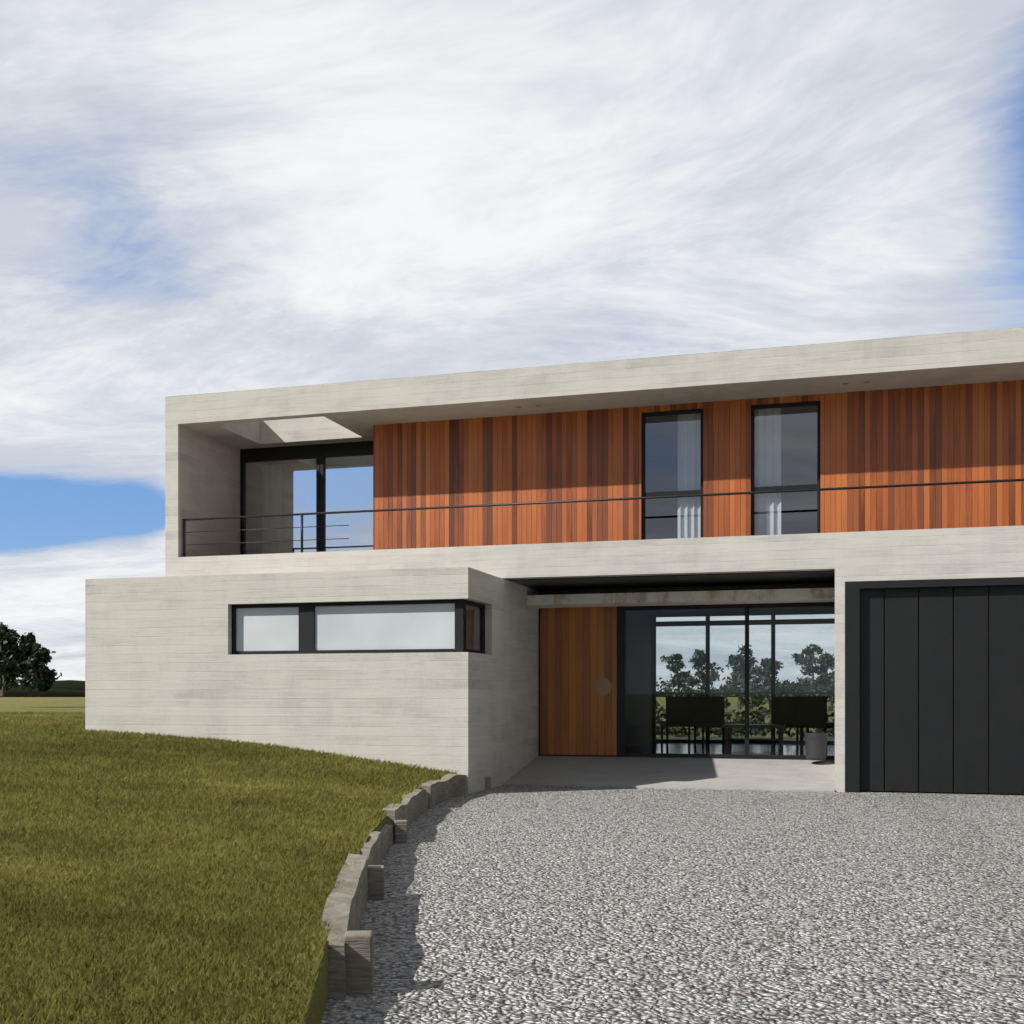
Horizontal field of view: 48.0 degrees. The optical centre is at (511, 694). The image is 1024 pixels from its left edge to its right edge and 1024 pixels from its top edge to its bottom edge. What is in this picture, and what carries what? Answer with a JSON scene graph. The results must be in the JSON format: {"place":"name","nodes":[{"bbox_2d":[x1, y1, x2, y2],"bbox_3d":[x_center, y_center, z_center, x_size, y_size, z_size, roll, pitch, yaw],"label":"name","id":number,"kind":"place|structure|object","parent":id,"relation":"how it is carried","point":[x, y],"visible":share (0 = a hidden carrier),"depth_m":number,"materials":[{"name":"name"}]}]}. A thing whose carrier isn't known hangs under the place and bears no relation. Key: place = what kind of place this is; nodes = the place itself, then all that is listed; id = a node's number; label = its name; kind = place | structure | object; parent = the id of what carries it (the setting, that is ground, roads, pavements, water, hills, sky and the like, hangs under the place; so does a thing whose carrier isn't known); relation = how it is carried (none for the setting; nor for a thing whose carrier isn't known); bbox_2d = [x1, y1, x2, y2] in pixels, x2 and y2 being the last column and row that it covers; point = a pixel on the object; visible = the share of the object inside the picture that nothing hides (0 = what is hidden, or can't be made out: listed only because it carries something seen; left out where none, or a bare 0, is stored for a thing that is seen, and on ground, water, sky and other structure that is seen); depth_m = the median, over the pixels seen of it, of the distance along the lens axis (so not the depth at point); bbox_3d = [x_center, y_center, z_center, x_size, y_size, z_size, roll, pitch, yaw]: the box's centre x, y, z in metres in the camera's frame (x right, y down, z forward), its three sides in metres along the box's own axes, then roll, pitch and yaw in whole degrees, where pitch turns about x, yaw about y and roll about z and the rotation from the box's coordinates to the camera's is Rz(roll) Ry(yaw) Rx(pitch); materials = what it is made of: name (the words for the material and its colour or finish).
{"place":"outdoors","nodes":[
{"label":"outdoors","id":0,"kind":"place"},
{"bbox_2d":[0,711,457,1023],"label":"lawn","id":1,"kind":"structure","parent":0,"point":[90,819],"depth_m":6.36,"materials":[{"name":"green plant"}]},
{"bbox_2d":[0,680,828,697],"bbox_3d":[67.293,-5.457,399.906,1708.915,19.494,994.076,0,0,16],"label":"hills","id":2,"kind":"structure","parent":0,"point":[67,688],"depth_m":480.85,"materials":[{"name":"green plant"}]},
{"bbox_2d":[656,653,695,696],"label":"tree","id":3,"kind":"object","parent":2,"relation":"on","point":[678,664],"depth_m":83.68,"materials":[{"name":"green plant"}]},
{"bbox_2d":[680,649,727,702],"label":"tree","id":4,"kind":"object","parent":2,"relation":"on","point":[698,660],"depth_m":76.94,"materials":[{"name":"green plant"}]},
{"bbox_2d":[0,697,1023,1023],"bbox_3d":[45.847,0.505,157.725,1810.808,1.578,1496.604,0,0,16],"label":"ground","id":5,"kind":"structure","parent":0,"point":[546,905],"depth_m":6.91,"materials":[{"name":"grey gravel"}]},
{"bbox_2d":[0,629,21,695],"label":"tree","id":6,"kind":"object","parent":5,"relation":"on","point":[13,634],"depth_m":82.92,"materials":[{"name":"green plant"}]},
{"bbox_2d":[0,622,23,696],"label":"tree","id":7,"kind":"object","parent":5,"relation":"on","point":[9,663],"depth_m":80.83,"materials":[{"name":"green plant"}]},
{"bbox_2d":[10,632,55,696],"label":"tree","id":8,"kind":"object","parent":5,"relation":"on","point":[27,643],"depth_m":81.08,"materials":[{"name":"green plant"}]},
{"bbox_2d":[19,647,61,695],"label":"tree","id":9,"kind":"object","parent":5,"relation":"on","point":[39,661],"depth_m":80.37,"materials":[{"name":"green plant"}]},
{"bbox_2d":[319,774,465,998],"bbox_3d":[-0.837,1.220,10.517,0.681,0.440,11.235,0,0,2],"label":"timber edging","id":10,"kind":"object","parent":5,"relation":"on","point":[345,907],"visible":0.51,"depth_m":6.84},
{"bbox_2d":[344,777,490,994],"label":"edging stakes","id":11,"kind":"object","parent":5,"relation":"on","point":[359,957],"visible":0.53,"depth_m":4.97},
{"bbox_2d":[85,327,1023,793],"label":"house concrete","id":12,"kind":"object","parent":5,"relation":"on","point":[161,657],"visible":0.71,"depth_m":16.07,"materials":[{"name":"grey concrete"}]},
{"bbox_2d":[232,599,484,654],"bbox_3d":[-2.144,-0.910,16.042,3.405,0.700,0.960,0,0,16],"label":"window frame","id":13,"kind":"object","parent":12,"relation":"on","point":[306,628],"visible":0.94,"depth_m":15.71,"materials":[{"name":"black metal"}]},
{"bbox_2d":[236,603,454,650],"bbox_3d":[-2.301,-0.910,15.619,3.235,0.600,0.001,0,0,16],"label":"frosted glass","id":14,"kind":"object","parent":13,"relation":"in","point":[403,626],"visible":1,"depth_m":15.57,"materials":[{"name":"white glass"}]},
{"bbox_2d":[240,401,819,554],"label":"window frames","id":15,"kind":"structure","parent":12,"relation":"attached to","point":[320,453],"depth_m":19.40,"materials":[{"name":"black metal"}]},
{"bbox_2d":[245,455,372,554],"bbox_3d":[-3.214,-2.955,19.574,2.970,2.170,0.001,0,0,16],"label":"balcony glass","id":16,"kind":"object","parent":15,"relation":"in","point":[281,487],"visible":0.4,"depth_m":19.66,"materials":[{"name":"clear glass"}]},
{"bbox_2d":[540,607,616,754],"bbox_3d":[1.056,-0.220,18.267,1.240,2.340,0.060,0,0,16],"label":"front door","id":17,"kind":"structure","parent":12,"relation":"attached to","point":[578,660],"depth_m":18.24,"materials":[{"name":"brown wood"}]},
{"bbox_2d":[594,678,611,695],"bbox_3d":[1.428,-0.130,18.113,0.280,0.280,0.030,0,0,16],"label":"door handle","id":18,"kind":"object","parent":17,"relation":"attached to","point":[602,686],"depth_m":18.10,"materials":[{"name":"brown"}]},
{"bbox_2d":[183,479,1023,556],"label":"balcony rail","id":19,"kind":"object","parent":12,"relation":"on","point":[631,498],"visible":1,"depth_m":16.58,"materials":[{"name":"grey metal"}]},
{"bbox_2d":[503,756,834,792],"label":"porch paving","id":20,"kind":"structure","parent":12,"relation":"attached to","point":[723,774],"depth_m":16.71,"materials":[{"name":"grey concrete"}]},
{"bbox_2d":[805,733,827,759],"bbox_3d":[4.497,0.760,16.989,0.340,0.400,0.340,0,0,16],"label":"plant pot","id":21,"kind":"object","parent":20,"relation":"on","point":[816,745],"visible":1,"depth_m":16.86,"materials":[{"name":"grey concrete"}]},
{"bbox_2d":[509,570,834,594],"bbox_3d":[2.394,-1.615,17.000,4.584,0.145,1.697,0,0,16],"label":"dark porch lining","id":22,"kind":"object","parent":12,"relation":"attached to","point":[711,582],"visible":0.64,"depth_m":17.07,"materials":[{"name":"black"}]},
{"bbox_2d":[527,588,834,607],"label":"beam","id":23,"kind":"structure","parent":12,"relation":"attached to","point":[804,595],"depth_m":17.20,"materials":[{"name":"grey concrete"}]},
{"bbox_2d":[516,381,869,407],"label":"recessed ceiling lights","id":24,"kind":"object","parent":12,"relation":"on","point":[842,383],"visible":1,"depth_m":15.79,"materials":[{"name":"grey"}]},
{"bbox_2d":[373,380,1023,549],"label":"timber cladding","id":25,"kind":"structure","parent":12,"relation":"attached to","point":[951,433],"depth_m":16.74,"materials":[{"name":"brown wood"}]},
{"bbox_2d":[617,602,834,758],"bbox_3d":[3.769,-0.215,17.499,4.400,2.350,0.080,0,0,16],"label":"sliding door frame","id":26,"kind":"object","parent":12,"relation":"attached to","point":[621,680],"visible":0.82,"depth_m":17.82,"materials":[{"name":"black metal"}]},
{"bbox_2d":[678,408,780,537],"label":"curtains","id":27,"kind":"object","parent":12,"relation":"attached to","point":[767,464],"visible":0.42,"depth_m":16.72,"materials":[{"name":"white fabric"}]},
{"bbox_2d":[645,447,816,539],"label":"interior walls","id":28,"kind":"structure","parent":12,"relation":"on","point":[798,509],"depth_m":19.93,"materials":[{"name":"grey"}]},
{"bbox_2d":[717,655,762,708],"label":"tree","id":29,"kind":"object","parent":5,"relation":"on","point":[740,697],"depth_m":92.44,"materials":[{"name":"green plant"}]},
{"bbox_2d":[720,644,768,707],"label":"tree","id":30,"kind":"object","parent":5,"relation":"on","point":[734,661],"depth_m":84.17,"materials":[{"name":"green plant"}]},
{"bbox_2d":[656,691,833,737],"bbox_3d":[7.910,0.551,34.070,21.930,1.511,3.354,0,0,16],"label":"hedge","id":31,"kind":"object","parent":5,"relation":"on","point":[760,714],"visible":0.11,"depth_m":34.21,"materials":[{"name":"green plant"}]},
{"bbox_2d":[656,737,833,740],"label":"deck","id":32,"kind":"structure","parent":5,"relation":"on","point":[720,738],"depth_m":25.91,"materials":[{"name":"grey"}]},
{"bbox_2d":[656,692,834,693],"bbox_3d":[5.959,0.449,26.223,7.000,1.022,0.050,0,0,16],"label":"deck rail","id":33,"kind":"object","parent":32,"relation":"on","point":[744,692],"depth_m":26.39,"materials":[{"name":"grey metal"}]},
{"bbox_2d":[749,658,792,707],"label":"tree","id":34,"kind":"object","parent":5,"relation":"on","point":[764,663],"depth_m":73.99,"materials":[{"name":"green plant"}]},
{"bbox_2d":[789,644,831,701],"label":"tree","id":35,"kind":"object","parent":5,"relation":"on","point":[810,659],"depth_m":85.04,"materials":[{"name":"green plant"}]},
{"bbox_2d":[816,652,834,710],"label":"tree","id":36,"kind":"object","parent":5,"relation":"on","point":[829,659],"depth_m":92.31,"materials":[{"name":"green plant"}]},
{"bbox_2d":[826,656,834,698],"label":"tree","id":37,"kind":"object","parent":5,"relation":"on","point":[831,683],"visible":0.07,"depth_m":77.33,"materials":[{"name":"green plant"}]},
{"bbox_2d":[845,577,1023,791],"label":"garage frame","id":38,"kind":"object","parent":5,"relation":"on","point":[852,686],"visible":0.92,"depth_m":15.27,"materials":[{"name":"black metal"}]},
{"bbox_2d":[860,585,1023,793],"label":"garage door","id":39,"kind":"structure","parent":38,"relation":"in","point":[942,689],"depth_m":15.07,"materials":[{"name":"black metal"}]},
{"bbox_2d":[0,0,1023,691],"label":"sky","id":40,"kind":"structure","parent":0,"point":[197,196],"materials":[{"name":"white"}]},
{"bbox_2d":[538,742,834,759],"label":"interior floor","id":41,"kind":"structure","parent":0,"point":[719,748],"depth_m":20.26,"materials":[{"name":"grey concrete"}]},
{"bbox_2d":[539,608,651,754],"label":"living walls","id":42,"kind":"structure","parent":41,"relation":"on","point":[638,677],"depth_m":22.07,"materials":[{"name":"grey"}]},
{"bbox_2d":[660,697,692,744],"bbox_3d":[3.229,0.495,22.312,0.600,0.930,0.625,0,0,-4],"label":"chair","id":43,"kind":"object","parent":41,"relation":"on","point":[679,711],"visible":0.81,"depth_m":22.00,"materials":[{"name":"black"}]},
{"bbox_2d":[693,697,732,745],"bbox_3d":[3.813,0.495,21.832,0.600,0.930,0.625,0,0,26],"label":"chair","id":44,"kind":"object","parent":41,"relation":"on","point":[708,712],"visible":0.84,"depth_m":21.56,"materials":[{"name":"black"}]},
{"bbox_2d":[652,609,834,743],"bbox_3d":[5.176,-0.364,23.056,4.760,2.648,0.080,0,0,16],"label":"glazing frame","id":45,"kind":"object","parent":41,"relation":"on","point":[772,622],"visible":0.64,"depth_m":23.32,"materials":[{"name":"black metal"}]},
{"bbox_2d":[722,724,785,747],"bbox_3d":[4.450,0.750,21.142,1.100,0.420,0.700,0,0,16],"label":"coffee table","id":46,"kind":"object","parent":41,"relation":"on","point":[727,734],"visible":1,"depth_m":20.97,"materials":[{"name":"brown wood"}]},
{"bbox_2d":[770,697,803,745],"bbox_3d":[5.224,0.495,21.844,0.600,0.930,0.625,0,0,11],"label":"chair","id":47,"kind":"object","parent":41,"relation":"on","point":[782,710],"visible":0.56,"depth_m":21.55,"materials":[{"name":"black"}]},
{"bbox_2d":[795,697,834,746],"bbox_3d":[5.665,0.495,21.406,0.600,0.930,0.625,0,0,36],"label":"chair","id":48,"kind":"object","parent":41,"relation":"on","point":[810,712],"visible":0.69,"depth_m":21.16,"materials":[{"name":"black"}]}
]}

